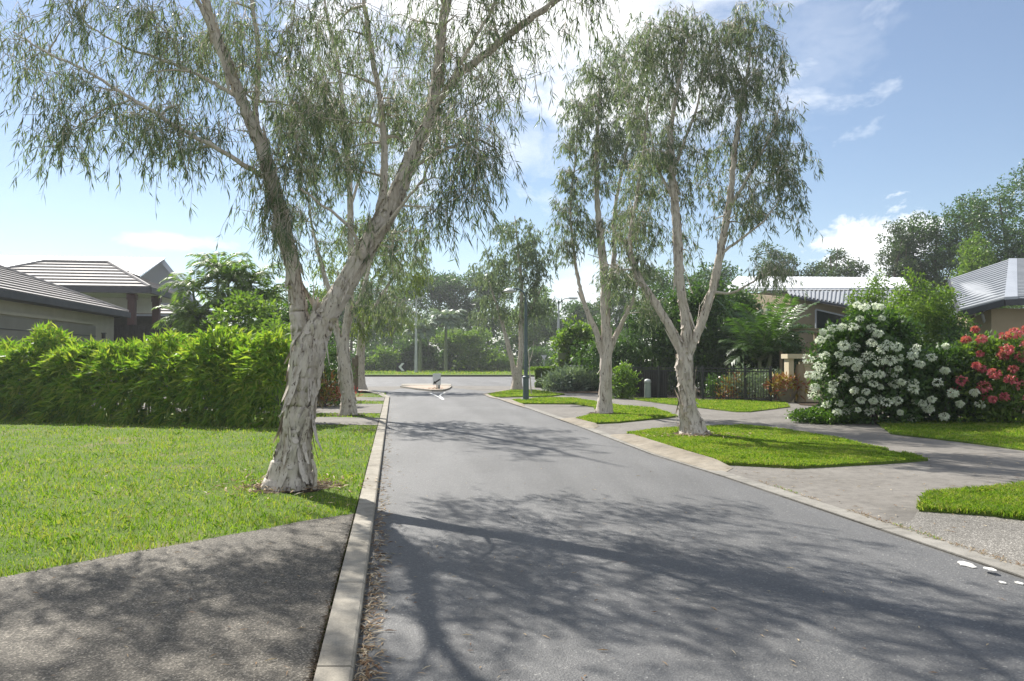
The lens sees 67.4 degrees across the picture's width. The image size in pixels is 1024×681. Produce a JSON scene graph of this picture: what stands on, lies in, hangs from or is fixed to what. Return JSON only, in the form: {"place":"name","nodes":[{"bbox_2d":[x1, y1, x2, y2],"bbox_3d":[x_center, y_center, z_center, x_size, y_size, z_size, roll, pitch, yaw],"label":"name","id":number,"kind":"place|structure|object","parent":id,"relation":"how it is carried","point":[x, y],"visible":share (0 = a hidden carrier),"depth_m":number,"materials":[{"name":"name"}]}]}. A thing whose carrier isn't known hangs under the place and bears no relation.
{"place":"outdoors","nodes":[
{"label":"outdoors","id":0,"kind":"place"},
{"bbox_2d":[0,265,130,402],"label":"house","id":1,"kind":"structure","parent":0,"point":[27,302],"depth_m":30.14,"materials":[{"name":"tile"}]},
{"bbox_2d":[0,315,95,402],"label":"garage door","id":2,"kind":"structure","parent":1,"relation":"in","point":[13,327],"depth_m":27.58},
{"bbox_2d":[8,259,189,324],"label":"house","id":3,"kind":"structure","parent":0,"point":[113,284],"depth_m":39.75,"materials":[{"name":"tile"}]},
{"bbox_2d":[0,255,200,315],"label":"house","id":4,"kind":"structure","parent":0,"point":[159,271],"depth_m":59.49,"materials":[{"name":"white metal"}]},
{"bbox_2d":[114,304,176,324],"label":"house","id":5,"kind":"structure","parent":0,"point":[144,320],"depth_m":46.02,"materials":[{"name":"tile"}]},
{"bbox_2d":[0,513,353,680],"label":"driveway","id":6,"kind":"structure","parent":0,"point":[220,580],"depth_m":4.88,"materials":[{"name":"grey concrete"}]},
{"bbox_2d":[304,513,354,680],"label":"dirt line","id":7,"kind":"object","parent":6,"relation":"on","point":[314,666],"visible":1,"depth_m":4.59,"materials":[{"name":"soil"}]},
{"bbox_2d":[0,392,385,679],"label":"lawn","id":8,"kind":"structure","parent":0,"point":[27,556],"depth_m":9.91,"materials":[{"name":"green plant"}]},
{"bbox_2d":[4,393,68,420],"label":"shrub","id":9,"kind":"object","parent":8,"relation":"on","point":[18,409],"visible":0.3,"depth_m":20.20,"materials":[{"name":"green plant"}]},
{"bbox_2d":[114,324,197,389],"bbox_3d":[-17.200,0.916,37.040,7.087,3.380,0.030,0,-1,9],"label":"screen fence","id":10,"kind":"object","parent":8,"relation":"on","point":[125,332],"visible":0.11,"depth_m":37.21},
{"bbox_2d":[0,319,326,428],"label":"hedge","id":11,"kind":"object","parent":8,"relation":"on","point":[47,364],"visible":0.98,"depth_m":19.49,"materials":[{"name":"green plant"}]},
{"bbox_2d":[151,251,311,339],"bbox_3d":[-12.194,-0.722,33.046,6.756,6.508,4.668,0,-1,0],"label":"cane palm","id":12,"kind":"object","parent":8,"relation":"on","point":[228,271],"visible":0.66,"depth_m":32.50,"materials":[{"name":"green plant"}]},
{"bbox_2d":[201,288,284,399],"bbox_3d":[-9.871,0.337,27.892,5.345,4.573,3.342,0,-1,0],"label":"shrub","id":13,"kind":"object","parent":8,"relation":"on","point":[250,305],"visible":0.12,"depth_m":27.59,"materials":[{"name":"green plant"}]},
{"bbox_2d":[251,315,290,412],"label":"shrub","id":14,"kind":"object","parent":8,"relation":"on","point":[286,330],"visible":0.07,"depth_m":23.99,"materials":[{"name":"green plant"}]},
{"bbox_2d":[185,472,387,498],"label":"bark litter","id":15,"kind":"object","parent":8,"relation":"on","point":[259,485],"visible":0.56,"depth_m":9.51,"materials":[{"name":"brown plant"}]},
{"bbox_2d":[236,293,341,400],"bbox_3d":[-9.102,0.437,30.985,5.200,4.718,3.605,0,-1,0],"label":"shrub","id":16,"kind":"object","parent":8,"relation":"on","point":[285,318],"visible":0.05,"depth_m":31.06,"materials":[{"name":"green plant"}]},
{"bbox_2d":[245,480,346,492],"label":"bare soil","id":17,"kind":"structure","parent":8,"relation":"on","point":[330,483],"depth_m":9.50,"materials":[{"name":"brown soil"}]},
{"bbox_2d":[0,0,632,491],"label":"paperbark tree","id":18,"kind":"object","parent":8,"relation":"on","point":[302,122],"visible":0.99,"depth_m":9.53,"materials":[{"name":"green plant"}]},
{"bbox_2d":[317,367,340,406],"bbox_3d":[-6.519,1.677,26.446,1.629,1.877,1.560,0,-1,0],"label":"bromeliad","id":19,"kind":"object","parent":8,"relation":"on","point":[324,393],"visible":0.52,"depth_m":26.39,"materials":[{"name":"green plant"}]},
{"bbox_2d":[317,341,359,406],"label":"shrub","id":20,"kind":"object","parent":8,"relation":"on","point":[331,352],"visible":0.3,"depth_m":26.98,"materials":[{"name":"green plant"}]},
{"bbox_2d":[267,1,443,414],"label":"paperbark tree","id":21,"kind":"object","parent":8,"relation":"on","point":[347,392],"visible":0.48,"depth_m":22.70,"materials":[{"name":"green plant"}]},
{"bbox_2d":[94,403,382,412],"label":"driveway","id":22,"kind":"structure","parent":0,"point":[369,408],"depth_m":25.36,"materials":[{"name":"concrete"}]},
{"bbox_2d":[280,417,378,424],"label":"path","id":23,"kind":"structure","parent":0,"point":[347,420],"depth_m":20.30,"materials":[{"name":"concrete"}]},
{"bbox_2d":[365,368,534,374],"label":"verge","id":24,"kind":"structure","parent":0,"point":[443,374],"depth_m":80.22,"materials":[{"name":"green plant"}]},
{"bbox_2d":[321,292,393,357],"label":"leafy tree","id":25,"kind":"object","parent":24,"relation":"on","point":[373,333],"visible":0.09,"depth_m":117.24,"materials":[{"name":"green plant"}]},
{"bbox_2d":[364,343,400,370],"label":"shrub","id":26,"kind":"object","parent":24,"relation":"on","point":[385,353],"visible":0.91,"depth_m":105.36,"materials":[{"name":"green plant"}]},
{"bbox_2d":[353,274,431,350],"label":"leafy tree","id":27,"kind":"object","parent":24,"relation":"on","point":[410,302],"visible":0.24,"depth_m":122.63,"materials":[{"name":"green plant"}]},
{"bbox_2d":[389,349,424,370],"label":"shrub","id":28,"kind":"object","parent":24,"relation":"on","point":[405,357],"visible":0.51,"depth_m":107.12,"materials":[{"name":"green plant"}]},
{"bbox_2d":[387,327,443,357],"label":"leafy tree","id":29,"kind":"object","parent":24,"relation":"on","point":[428,350],"visible":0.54,"depth_m":109.49,"materials":[{"name":"green plant"}]},
{"bbox_2d":[402,318,438,371],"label":"silver palm","id":30,"kind":"object","parent":24,"relation":"on","point":[423,329],"visible":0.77,"depth_m":101.47,"materials":[{"name":"green plant"}]},
{"bbox_2d":[407,351,453,370],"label":"shrub","id":31,"kind":"object","parent":24,"relation":"on","point":[427,361],"visible":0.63,"depth_m":106.95,"materials":[{"name":"green plant"}]},
{"bbox_2d":[406,269,480,332],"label":"leafy tree","id":32,"kind":"object","parent":24,"relation":"on","point":[447,286],"visible":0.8,"depth_m":125.90,"materials":[{"name":"green plant"}]},
{"bbox_2d":[427,308,466,370],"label":"silver palm","id":33,"kind":"object","parent":24,"relation":"on","point":[447,319],"visible":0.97,"depth_m":103.39,"materials":[{"name":"green plant"}]},
{"bbox_2d":[365,375,534,376],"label":"kerb","id":34,"kind":"structure","parent":24,"relation":"on","point":[442,375],"depth_m":77.54,"materials":[{"name":"grey concrete"}]},
{"bbox_2d":[429,349,474,370],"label":"shrub","id":35,"kind":"object","parent":24,"relation":"on","point":[450,362],"visible":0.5,"depth_m":106.59,"materials":[{"name":"green plant"}]},
{"bbox_2d":[430,326,494,369],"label":"leafy tree","id":36,"kind":"object","parent":24,"relation":"on","point":[457,341],"visible":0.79,"depth_m":106.22,"materials":[{"name":"green plant"}]},
{"bbox_2d":[452,340,499,370],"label":"shrub","id":37,"kind":"object","parent":24,"relation":"on","point":[476,352],"visible":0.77,"depth_m":103.55,"materials":[{"name":"green plant"}]},
{"bbox_2d":[449,266,519,350],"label":"leafy tree","id":38,"kind":"object","parent":24,"relation":"on","point":[478,306],"visible":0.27,"depth_m":128.13,"materials":[{"name":"green plant"}]},
{"bbox_2d":[478,346,514,370],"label":"shrub","id":39,"kind":"object","parent":24,"relation":"on","point":[502,361],"visible":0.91,"depth_m":102.30,"materials":[{"name":"green plant"}]},
{"bbox_2d":[335,368,662,373],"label":"grass","id":40,"kind":"structure","parent":24,"relation":"on","point":[444,372],"depth_m":90.89,"materials":[{"name":"green plant"}]},
{"bbox_2d":[505,284,557,365],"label":"leafy tree","id":41,"kind":"object","parent":24,"relation":"on","point":[536,335],"visible":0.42,"depth_m":120.03,"materials":[{"name":"green plant"}]},
{"bbox_2d":[514,345,555,371],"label":"shrub","id":42,"kind":"object","parent":24,"relation":"on","point":[537,353],"visible":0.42,"depth_m":99.39,"materials":[{"name":"green plant"}]},
{"bbox_2d":[541,299,597,341],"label":"leafy tree","id":43,"kind":"object","parent":24,"relation":"on","point":[576,309],"visible":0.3,"depth_m":116.71,"materials":[{"name":"green plant"}]},
{"bbox_2d":[581,290,646,340],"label":"leafy tree","id":44,"kind":"object","parent":24,"relation":"on","point":[616,317],"visible":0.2,"depth_m":110.51,"materials":[{"name":"green plant"}]},
{"bbox_2d":[230,306,1020,367],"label":"hedge","id":45,"kind":"object","parent":24,"relation":"on","point":[513,348],"depth_m":153.08,"materials":[{"name":"green plant"}]},
{"bbox_2d":[686,260,747,322],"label":"leafy tree","id":46,"kind":"object","parent":24,"relation":"on","point":[707,272],"visible":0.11,"depth_m":81.98,"materials":[{"name":"green plant"}]},
{"bbox_2d":[747,239,804,292],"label":"leafy tree","id":47,"kind":"object","parent":24,"relation":"on","point":[790,259],"visible":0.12,"depth_m":85.79,"materials":[{"name":"green plant"}]},
{"bbox_2d":[799,247,873,276],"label":"leafy tree","id":48,"kind":"object","parent":24,"relation":"on","point":[827,269],"visible":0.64,"depth_m":83.88,"materials":[{"name":"green plant"}]},
{"bbox_2d":[367,386,540,390],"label":"path","id":49,"kind":"structure","parent":0,"point":[487,388],"depth_m":46.54,"materials":[{"name":"concrete"}]},
{"bbox_2d":[311,210,436,389],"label":"paperbark tree","id":50,"kind":"object","parent":49,"relation":"on","point":[360,323],"visible":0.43,"depth_m":42.60,"materials":[{"name":"green plant"}]},
{"bbox_2d":[530,366,555,387],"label":"clipped hedge","id":51,"kind":"object","parent":49,"relation":"on","point":[538,370],"visible":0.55,"depth_m":46.26,"materials":[{"name":"green plant"}]},
{"bbox_2d":[549,314,596,368],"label":"shrub","id":52,"kind":"object","parent":49,"relation":"on","point":[566,336],"visible":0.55,"depth_m":46.70,"materials":[{"name":"green plant"}]},
{"bbox_2d":[0,0,1023,360],"label":"sky","id":53,"kind":"structure","parent":0,"point":[917,105],"materials":[{"name":"blue"}]},
{"bbox_2d":[488,389,564,397],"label":"verge","id":54,"kind":"structure","parent":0,"point":[529,396],"depth_m":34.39,"materials":[{"name":"green plant"}]},
{"bbox_2d":[465,216,563,389],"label":"paperbark tree","id":55,"kind":"object","parent":54,"relation":"on","point":[528,253],"visible":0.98,"depth_m":41.80,"materials":[{"name":"green plant"}]},
{"bbox_2d":[560,390,619,394],"bbox_3d":[6.132,2.661,40.287,4.690,0.001,10.982,-1,-2,31],"label":"garden bed","id":56,"kind":"object","parent":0,"point":[589,391],"depth_m":38.68,"materials":[{"name":"soil"}]},
{"bbox_2d":[534,363,598,391],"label":"agapanthus","id":57,"kind":"object","parent":56,"relation":"on","point":[564,378],"visible":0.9,"depth_m":40.54,"materials":[{"name":"green plant"}]},
{"bbox_2d":[578,366,613,390],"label":"agapanthus","id":58,"kind":"object","parent":56,"relation":"on","point":[592,372],"visible":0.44,"depth_m":40.87,"materials":[{"name":"green plant"}]},
{"bbox_2d":[568,329,630,381],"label":"shrub","id":59,"kind":"object","parent":56,"relation":"on","point":[589,354],"visible":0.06,"depth_m":41.82,"materials":[{"name":"green plant"}]},
{"bbox_2d":[591,293,696,393],"bbox_3d":[6.803,0.362,38.043,5.895,5.503,4.166,0,-1,0],"label":"shrub","id":60,"kind":"object","parent":56,"relation":"on","point":[636,353],"visible":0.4,"depth_m":37.21,"materials":[{"name":"green plant"}]},
{"bbox_2d":[512,396,677,423],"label":"verge","id":61,"kind":"structure","parent":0,"point":[673,416],"depth_m":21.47,"materials":[{"name":"green plant"}]},
{"bbox_2d":[503,288,530,399],"bbox_3d":[0.192,0.153,30.944,1.158,4.560,0.574,0,-1,0],"label":"street lamp","id":62,"kind":"object","parent":61,"relation":"on","point":[525,377],"visible":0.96,"depth_m":30.88,"materials":[{"name":"grey metal"}]},
{"bbox_2d":[542,11,689,412],"bbox_3d":[3.233,-3.783,23.539,4.665,13.063,3.565,0,-1,0],"label":"paperbark tree","id":63,"kind":"object","parent":61,"relation":"on","point":[600,149],"visible":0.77,"depth_m":23.31,"materials":[{"name":"green plant"}]},
{"bbox_2d":[629,264,706,313],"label":"leafy tree","id":64,"kind":"object","parent":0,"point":[667,284],"visible":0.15,"depth_m":76.36,"materials":[{"name":"green plant"}]},
{"bbox_2d":[353,377,1023,680],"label":"road","id":65,"kind":"structure","parent":0,"point":[474,461],"depth_m":5.86,"materials":[{"name":"grey asphalt"}]},
{"bbox_2d":[313,396,389,680],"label":"kerb","id":66,"kind":"structure","parent":65,"relation":"on","point":[337,658],"depth_m":5.30,"materials":[{"name":"concrete"}]},
{"bbox_2d":[353,397,396,680],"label":"leaf litter","id":67,"kind":"object","parent":65,"relation":"on","point":[362,651],"visible":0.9,"depth_m":4.89,"materials":[{"name":"brown plant"}]},
{"bbox_2d":[355,466,1005,679],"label":"fallen leaves","id":68,"kind":"object","parent":65,"relation":"on","point":[362,676],"visible":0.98,"depth_m":4.60,"materials":[{"name":"brown plant"}]},
{"bbox_2d":[497,397,1023,578],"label":"kerb","id":69,"kind":"structure","parent":65,"relation":"on","point":[994,562],"depth_m":7.81,"materials":[{"name":"concrete"}]},
{"bbox_2d":[873,219,933,310],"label":"leafy tree","id":70,"kind":"object","parent":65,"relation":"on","point":[896,258],"visible":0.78,"depth_m":71.63,"materials":[{"name":"green plant"}]},
{"bbox_2d":[917,158,1023,316],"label":"leafy tree","id":71,"kind":"object","parent":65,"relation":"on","point":[979,215],"visible":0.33,"depth_m":69.39,"materials":[{"name":"green plant"}]},
{"bbox_2d":[993,229,1023,263],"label":"leafy tree","id":72,"kind":"object","parent":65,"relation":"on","point":[1018,250],"visible":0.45,"depth_m":66.17,"materials":[{"name":"green plant"}]},
{"bbox_2d":[625,397,789,411],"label":"verge","id":73,"kind":"structure","parent":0,"point":[714,404],"depth_m":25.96,"materials":[{"name":"green plant"}]},
{"bbox_2d":[763,371,809,401],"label":"shrub","id":74,"kind":"object","parent":73,"relation":"on","point":[780,389],"visible":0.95,"depth_m":29.86,"materials":[{"name":"orange plant"}]},
{"bbox_2d":[482,390,1023,578],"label":"driveway","id":75,"kind":"structure","parent":0,"point":[957,465],"depth_m":11.63,"materials":[{"name":"concrete"}]},
{"bbox_2d":[612,360,642,398],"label":"shrub","id":76,"kind":"object","parent":75,"relation":"on","point":[625,383],"visible":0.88,"depth_m":32.87,"materials":[{"name":"green plant"}]},
{"bbox_2d":[627,369,666,397],"bbox_3d":[5.743,1.866,33.518,2.253,1.200,0.020,-1,-2,37],"label":"screen fence","id":77,"kind":"object","parent":75,"relation":"on","point":[639,384],"visible":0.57,"depth_m":33.24,"materials":[{"name":"black metal"}]},
{"bbox_2d":[610,434,732,471],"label":"kerb","id":78,"kind":"structure","parent":75,"relation":"on","point":[683,455],"depth_m":13.19,"materials":[{"name":"concrete"}]},
{"bbox_2d":[621,365,771,400],"bbox_3d":[7.488,1.764,32.083,6.766,1.430,0.140,-1,-2,37],"label":"steel fence","id":79,"kind":"object","parent":75,"relation":"on","point":[658,370],"visible":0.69,"depth_m":31.45,"materials":[{"name":"black metal"}]},
{"bbox_2d":[783,403,870,424],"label":"ground cover","id":80,"kind":"object","parent":75,"relation":"on","point":[817,415],"visible":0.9,"depth_m":19.81,"materials":[{"name":"green plant"}]},
{"bbox_2d":[759,480,1023,566],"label":"weeds","id":81,"kind":"object","parent":75,"relation":"on","point":[996,556],"visible":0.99,"depth_m":7.15,"materials":[{"name":"green plant"}]},
{"bbox_2d":[626,424,929,468],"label":"verge","id":82,"kind":"structure","parent":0,"point":[827,465],"depth_m":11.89,"materials":[{"name":"green plant"}]},
{"bbox_2d":[588,0,824,434],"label":"paperbark tree","id":83,"kind":"object","parent":82,"relation":"on","point":[691,420],"visible":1,"depth_m":16.62,"materials":[{"name":"green plant"}]},
{"bbox_2d":[667,389,1023,412],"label":"garden bed","id":84,"kind":"object","parent":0,"point":[775,398],"visible":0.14,"depth_m":33.48,"materials":[{"name":"soil"}]},
{"bbox_2d":[649,276,764,394],"bbox_3d":[9.379,-0.192,37.041,5.956,6.016,3.616,0,-1,0],"label":"shrub","id":85,"kind":"object","parent":84,"relation":"on","point":[706,355],"visible":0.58,"depth_m":36.58,"materials":[{"name":"green plant"}]},
{"bbox_2d":[704,372,739,398],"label":"shrub","id":86,"kind":"object","parent":84,"relation":"on","point":[711,393],"visible":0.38,"depth_m":32.44,"materials":[{"name":"green plant"}]},
{"bbox_2d":[698,280,775,390],"bbox_3d":[11.438,-0.079,38.907,5.610,5.987,3.566,0,-1,0],"label":"shrub","id":87,"kind":"object","parent":84,"relation":"on","point":[743,297],"visible":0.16,"depth_m":38.77,"materials":[{"name":"green plant"}]},
{"bbox_2d":[719,359,781,399],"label":"shrub","id":88,"kind":"object","parent":84,"relation":"on","point":[759,384],"visible":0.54,"depth_m":31.22,"materials":[{"name":"green plant"}]},
{"bbox_2d":[715,294,818,396],"bbox_3d":[11.369,0.321,34.033,4.590,4.462,4.356,0,-1,0],"label":"fan palm","id":89,"kind":"object","parent":84,"relation":"on","point":[767,345],"visible":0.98,"depth_m":33.57,"materials":[{"name":"green plant"}]},
{"bbox_2d":[741,308,810,394],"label":"shrub","id":90,"kind":"object","parent":84,"relation":"on","point":[775,364],"visible":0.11,"depth_m":36.57,"materials":[{"name":"green plant"}]},
{"bbox_2d":[781,354,824,401],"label":"pillar wall","id":91,"kind":"structure","parent":84,"relation":"on","point":[801,369],"depth_m":29.98,"materials":[{"name":"beige paint"}]},
{"bbox_2d":[724,276,911,387],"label":"house","id":92,"kind":"structure","parent":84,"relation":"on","point":[827,293],"depth_m":40.41,"materials":[{"name":"white metal"}]},
{"bbox_2d":[815,309,846,353],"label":"window","id":93,"kind":"structure","parent":92,"relation":"in","point":[821,316],"depth_m":38.36,"materials":[{"name":"grey glass"}]},
{"bbox_2d":[843,268,894,319],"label":"shrub","id":94,"kind":"object","parent":84,"relation":"on","point":[878,291],"visible":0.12,"depth_m":26.83,"materials":[{"name":"green plant"}]},
{"bbox_2d":[874,266,975,349],"bbox_3d":[13.210,-0.064,25.059,3.619,4.768,2.955,0,-1,0],"label":"shrub","id":95,"kind":"object","parent":84,"relation":"on","point":[931,314],"visible":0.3,"depth_m":24.54,"materials":[{"name":"green plant"}]},
{"bbox_2d":[919,313,981,352],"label":"shrub","id":96,"kind":"object","parent":84,"relation":"on","point":[954,335],"visible":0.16,"depth_m":23.79,"materials":[{"name":"green plant"}]},
{"bbox_2d":[949,258,1023,408],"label":"house","id":97,"kind":"structure","parent":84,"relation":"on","point":[989,289],"depth_m":26.40,"materials":[{"name":"metal"}]},
{"bbox_2d":[883,210,982,324],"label":"leafy tree","id":98,"kind":"object","parent":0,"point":[931,229],"visible":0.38,"depth_m":71.33,"materials":[{"name":"green plant"}]},
{"bbox_2d":[877,416,1023,450],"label":"verge","id":99,"kind":"structure","parent":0,"point":[980,443],"depth_m":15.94,"materials":[{"name":"green plant"}]},
{"bbox_2d":[802,299,943,424],"bbox_3d":[9.418,0.675,20.218,3.537,3.472,3.096,0,-1,0],"label":"flowering bush","id":100,"kind":"object","parent":99,"relation":"on","point":[865,356],"visible":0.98,"depth_m":19.56,"materials":[{"name":"green plant"}]},
{"bbox_2d":[889,339,999,422],"bbox_3d":[11.369,1.159,20.432,2.597,2.437,2.665,-1,-2,44],"label":"flowering bush","id":101,"kind":"object","parent":99,"relation":"on","point":[945,364],"visible":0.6,"depth_m":19.76,"materials":[{"name":"green plant"}]},
{"bbox_2d":[946,325,1023,423],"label":"flowering bush","id":102,"kind":"object","parent":99,"relation":"on","point":[1002,362],"visible":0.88,"depth_m":19.40,"materials":[{"name":"green plant"}]},
{"bbox_2d":[889,510,1023,566],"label":"driveway","id":103,"kind":"structure","parent":0,"point":[1000,537],"depth_m":7.33,"materials":[{"name":"grey concrete"}]},
{"bbox_2d":[919,509,1023,520],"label":"verge","id":104,"kind":"structure","parent":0,"point":[972,513],"depth_m":8.11,"materials":[{"name":"green plant"}]},
{"bbox_2d":[916,480,1023,518],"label":"grass","id":105,"kind":"structure","parent":104,"relation":"on","point":[1005,499],"depth_m":8.59,"materials":[{"name":"green plant"}]},
{"bbox_2d":[946,229,1023,315],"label":"leafy tree","id":106,"kind":"object","parent":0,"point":[974,256],"visible":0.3,"depth_m":60.10,"materials":[{"name":"green plant"}]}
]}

